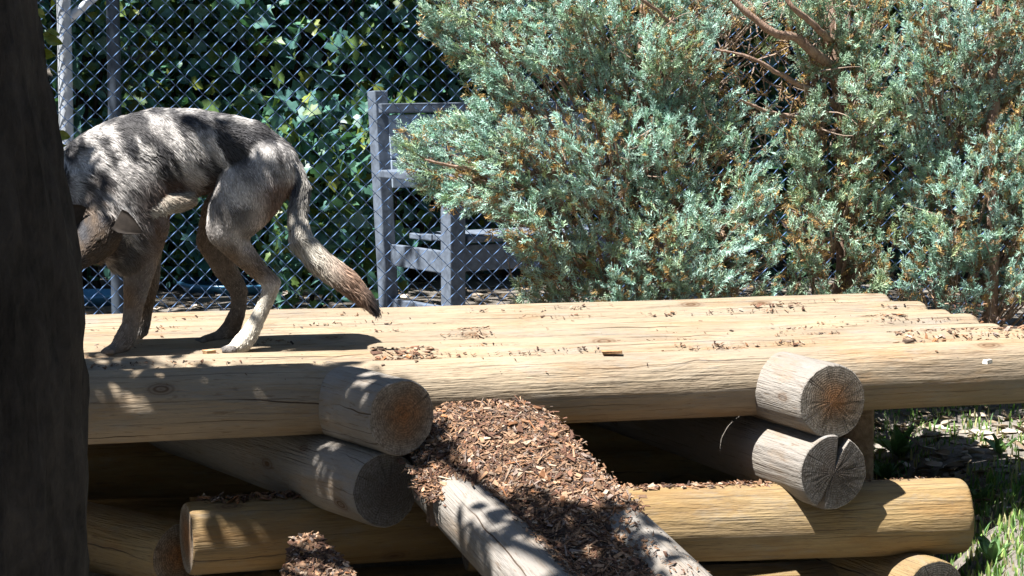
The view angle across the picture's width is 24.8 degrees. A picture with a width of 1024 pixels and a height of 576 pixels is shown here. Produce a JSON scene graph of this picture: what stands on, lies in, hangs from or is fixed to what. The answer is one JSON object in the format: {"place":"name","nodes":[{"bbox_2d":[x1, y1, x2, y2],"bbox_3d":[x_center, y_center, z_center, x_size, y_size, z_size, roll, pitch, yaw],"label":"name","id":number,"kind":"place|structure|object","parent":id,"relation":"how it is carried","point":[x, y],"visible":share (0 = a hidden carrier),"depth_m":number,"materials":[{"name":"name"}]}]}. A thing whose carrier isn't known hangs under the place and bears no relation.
{"place":"outdoors","nodes":[
{"label":"outdoors","id":0,"kind":"place"},
{"bbox_2d":[37,0,1023,575],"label":"ground","id":1,"kind":"structure","parent":0,"point":[879,414],"depth_m":9.37,"materials":[{"name":"soil"}]},
{"bbox_2d":[0,0,89,575],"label":"shade tree","id":2,"kind":"object","parent":1,"relation":"on","point":[44,410],"visible":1,"depth_m":4.43,"materials":[{"name":"brown plant"}]},
{"bbox_2d":[83,289,110,305],"bbox_3d":[-2.219,0.055,12.269,0.428,0.060,0.428,0,6,0],"label":"plastic basin","id":3,"kind":"object","parent":1,"relation":"on","point":[98,299],"visible":0.4,"depth_m":12.12,"materials":[{"name":"blue plastic"}]},
{"bbox_2d":[106,0,123,313],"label":"metal pole","id":4,"kind":"object","parent":1,"relation":"on","point":[113,67],"visible":0.42,"depth_m":11.53,"materials":[{"name":"grey metal"}]},
{"bbox_2d":[37,0,219,288],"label":"leafy shrub","id":5,"kind":"object","parent":1,"relation":"on","point":[146,30],"visible":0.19,"depth_m":12.77,"materials":[{"name":"green plant"}]},
{"bbox_2d":[38,3,329,265],"bbox_3d":[-2.383,-1.651,14.482,2.783,3.159,1.139,0,6,0],"label":"leafy shrub","id":6,"kind":"object","parent":1,"relation":"on","point":[126,66],"visible":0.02,"depth_m":14.46,"materials":[{"name":"green plant"}]},
{"bbox_2d":[43,0,341,285],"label":"leafy shrub","id":7,"kind":"object","parent":1,"relation":"on","point":[193,73],"visible":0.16,"depth_m":12.93,"materials":[{"name":"green plant"}]},
{"bbox_2d":[177,275,290,294],"bbox_3d":[-1.510,-0.013,12.765,0.642,0.060,0.642,0,6,0],"label":"plastic basin","id":8,"kind":"object","parent":1,"relation":"on","point":[186,284],"visible":0.41,"depth_m":12.54,"materials":[{"name":"plastic"}]},
{"bbox_2d":[144,103,333,288],"bbox_3d":[-1.606,-0.478,12.858,1.285,1.085,0.703,0,6,0],"label":"leafy shrub","id":9,"kind":"object","parent":1,"relation":"on","point":[258,244],"visible":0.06,"depth_m":12.80,"materials":[{"name":"green plant"}]},
{"bbox_2d":[259,569,291,575],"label":"step log","id":10,"kind":"object","parent":1,"relation":"on","point":[274,572],"visible":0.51,"depth_m":6.92,"materials":[{"name":"brown wood"}]},
{"bbox_2d":[279,530,356,575],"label":"bark debris","id":11,"kind":"object","parent":10,"relation":"on","point":[333,565],"visible":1,"depth_m":6.54,"materials":[{"name":"brown wood"}]},
{"bbox_2d":[146,0,456,289],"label":"leafy shrub","id":12,"kind":"object","parent":1,"relation":"on","point":[383,12],"visible":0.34,"depth_m":12.78,"materials":[{"name":"green plant"}]},
{"bbox_2d":[261,79,424,308],"bbox_3d":[-0.853,-0.429,11.592,0.764,1.213,0.676,-5,8,-42],"label":"leafy shrub","id":13,"kind":"object","parent":1,"relation":"on","point":[357,220],"visible":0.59,"depth_m":11.49,"materials":[{"name":"green plant"}]},
{"bbox_2d":[184,0,607,228],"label":"leafy shrub","id":14,"kind":"object","parent":1,"relation":"on","point":[434,221],"visible":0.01,"depth_m":14.70,"materials":[{"name":"green plant"}]},
{"bbox_2d":[254,0,550,281],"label":"leafy shrub","id":15,"kind":"object","parent":1,"relation":"on","point":[340,21],"visible":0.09,"depth_m":13.05,"materials":[{"name":"green plant"}]},
{"bbox_2d":[46,1,953,113],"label":"woodland","id":16,"kind":"object","parent":1,"relation":"on","point":[144,101],"visible":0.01,"depth_m":15.56,"materials":[{"name":"green plant"}]},
{"bbox_2d":[37,0,1023,328],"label":"chain link fence","id":17,"kind":"object","parent":1,"relation":"on","point":[67,16],"visible":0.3,"depth_m":9.88,"materials":[{"name":"metal"}]},
{"bbox_2d":[369,0,692,280],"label":"leafy shrub","id":18,"kind":"object","parent":1,"relation":"on","point":[505,273],"visible":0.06,"depth_m":13.24,"materials":[{"name":"green plant"}]},
{"bbox_2d":[367,88,704,307],"bbox_3d":[0.118,-0.376,11.169,1.461,1.142,0.768,-4,7,-33],"label":"wooden bench","id":19,"kind":"object","parent":1,"relation":"on","point":[411,255],"visible":0.39,"depth_m":11.00,"materials":[{"name":"grey wood"}]},
{"bbox_2d":[83,293,1023,575],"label":"log platform","id":20,"kind":"structure","parent":1,"relation":"on","point":[337,427],"depth_m":7.08,"materials":[{"name":"brown wood"}]},
{"bbox_2d":[202,349,215,353],"bbox_3d":[-0.922,0.195,7.117,0.037,0.014,0.032,-4,7,-36],"label":"wood chip","id":21,"kind":"object","parent":20,"relation":"on","point":[210,351],"visible":1,"depth_m":7.11,"materials":[{"name":"beige wood"}]},
{"bbox_2d":[64,107,381,353],"bbox_3d":[-0.935,-0.184,7.256,0.965,0.745,0.519,-1,6,-13],"label":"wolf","id":22,"kind":"object","parent":20,"relation":"on","point":[136,180],"visible":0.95,"depth_m":7.16},
{"bbox_2d":[86,293,1023,384],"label":"bark debris","id":23,"kind":"object","parent":20,"relation":"on","point":[411,354],"visible":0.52,"depth_m":7.59,"materials":[{"name":"brown wood"}]},
{"bbox_2d":[195,476,939,503],"bbox_3d":[0.188,0.618,7.085,2.288,0.082,0.234,-1,6,-9],"label":"bark debris","id":24,"kind":"object","parent":20,"relation":"on","point":[268,495],"visible":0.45,"depth_m":7.02,"materials":[{"name":"brown wood"}]},
{"bbox_2d":[601,350,621,353],"bbox_3d":[0.304,0.196,7.114,0.065,0.008,0.031,0,9,0],"label":"wood chip","id":25,"kind":"object","parent":20,"relation":"on","point":[611,351],"visible":1,"depth_m":7.11,"materials":[{"name":"beige wood"}]},
{"bbox_2d":[902,339,913,342],"bbox_3d":[1.255,0.168,7.389,0.034,0.009,0.024,-1,6,-13],"label":"wood chip","id":26,"kind":"object","parent":20,"relation":"on","point":[907,340],"visible":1,"depth_m":7.38,"materials":[{"name":"beige wood"}]},
{"bbox_2d":[982,359,992,363],"bbox_3d":[1.408,0.217,6.899,0.027,0.013,0.022,-4,7,-34],"label":"wood chip","id":27,"kind":"object","parent":20,"relation":"on","point":[987,361],"visible":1,"depth_m":6.89,"materials":[{"name":"white wood"}]},
{"bbox_2d":[85,269,1023,523],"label":"leaf litter","id":28,"kind":"object","parent":1,"relation":"on","point":[965,450],"visible":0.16,"depth_m":9.13,"materials":[{"name":"brown plant"}]},
{"bbox_2d":[402,407,711,575],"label":"log ramp","id":29,"kind":"structure","parent":1,"relation":"on","point":[482,530],"depth_m":6.31,"materials":[{"name":"brown wood"}]},
{"bbox_2d":[397,395,708,575],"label":"wood chips","id":30,"kind":"object","parent":29,"relation":"on","point":[541,479],"visible":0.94,"depth_m":6.51,"materials":[{"name":"brown wood"}]},
{"bbox_2d":[389,0,820,303],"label":"juniper","id":31,"kind":"object","parent":1,"relation":"on","point":[543,221],"visible":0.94,"depth_m":8.85,"materials":[{"name":"green plant"}]},
{"bbox_2d":[608,4,643,213],"bbox_3d":[-1.412,-3.865,13.258,10.126,7.857,9.051,0,6,0],"label":"background tree","id":32,"kind":"object","parent":1,"relation":"on","point":[610,58],"visible":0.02,"depth_m":13.89,"materials":[{"name":"green plant"}]},
{"bbox_2d":[526,0,851,279],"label":"leafy shrub","id":33,"kind":"object","parent":1,"relation":"on","point":[769,144],"visible":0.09,"depth_m":13.45,"materials":[{"name":"green plant"}]},
{"bbox_2d":[471,0,931,252],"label":"leafy shrub","id":34,"kind":"object","parent":1,"relation":"on","point":[759,85],"visible":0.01,"depth_m":14.60,"materials":[{"name":"green plant"}]},
{"bbox_2d":[715,0,911,297],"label":"juniper","id":35,"kind":"object","parent":1,"relation":"on","point":[846,200],"visible":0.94,"depth_m":9.05,"materials":[{"name":"green plant"}]},
{"bbox_2d":[700,0,1023,276],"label":"leafy shrub","id":36,"kind":"object","parent":1,"relation":"on","point":[793,75],"visible":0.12,"depth_m":13.50,"materials":[{"name":"green plant"}]},
{"bbox_2d":[873,459,906,479],"bbox_3d":[1.396,0.682,8.775,0.152,0.082,0.152,-4,7,-32],"label":"weed","id":37,"kind":"object","parent":1,"relation":"on","point":[882,470],"visible":0.76,"depth_m":8.74,"materials":[{"name":"green plant"}]},
{"bbox_2d":[760,0,1023,264],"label":"leafy shrub","id":38,"kind":"object","parent":1,"relation":"on","point":[888,83],"depth_m":14.64,"materials":[{"name":"green plant"}]},
{"bbox_2d":[874,424,919,457],"bbox_3d":[1.471,0.583,8.895,0.157,0.138,0.195,-6,8,-44],"label":"weed","id":39,"kind":"object","parent":1,"relation":"on","point":[898,443],"visible":0.82,"depth_m":8.87,"materials":[{"name":"green plant"}]},
{"bbox_2d":[835,0,1023,280],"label":"leafy shrub","id":40,"kind":"object","parent":1,"relation":"on","point":[892,166],"visible":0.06,"depth_m":13.28,"materials":[{"name":"green plant"}]},
{"bbox_2d":[873,403,1023,575],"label":"grass","id":41,"kind":"structure","parent":1,"relation":"on","point":[1012,514],"depth_m":7.82,"materials":[{"name":"green plant"}]},
{"bbox_2d":[888,0,1023,327],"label":"juniper","id":42,"kind":"object","parent":1,"relation":"on","point":[999,187],"visible":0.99,"depth_m":9.13,"materials":[{"name":"green plant"}]},
{"bbox_2d":[968,483,991,501],"bbox_3d":[1.549,0.684,7.775,0.080,0.066,0.120,4,7,33],"label":"weed","id":43,"kind":"object","parent":1,"relation":"on","point":[979,495],"visible":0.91,"depth_m":7.77,"materials":[{"name":"green plant"}]},
{"bbox_2d":[974,533,1013,562],"bbox_3d":[1.493,0.801,7.174,0.131,0.083,0.096,0,6,0],"label":"weed","id":44,"kind":"object","parent":1,"relation":"on","point":[989,550],"visible":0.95,"depth_m":7.17,"materials":[{"name":"green plant"}]},
{"bbox_2d":[983,433,1016,454],"bbox_3d":[1.761,0.565,8.466,0.096,0.082,0.136,-4,7,-36],"label":"weed","id":45,"kind":"object","parent":1,"relation":"on","point":[998,446],"visible":1,"depth_m":8.45,"materials":[{"name":"green plant"}]}
]}

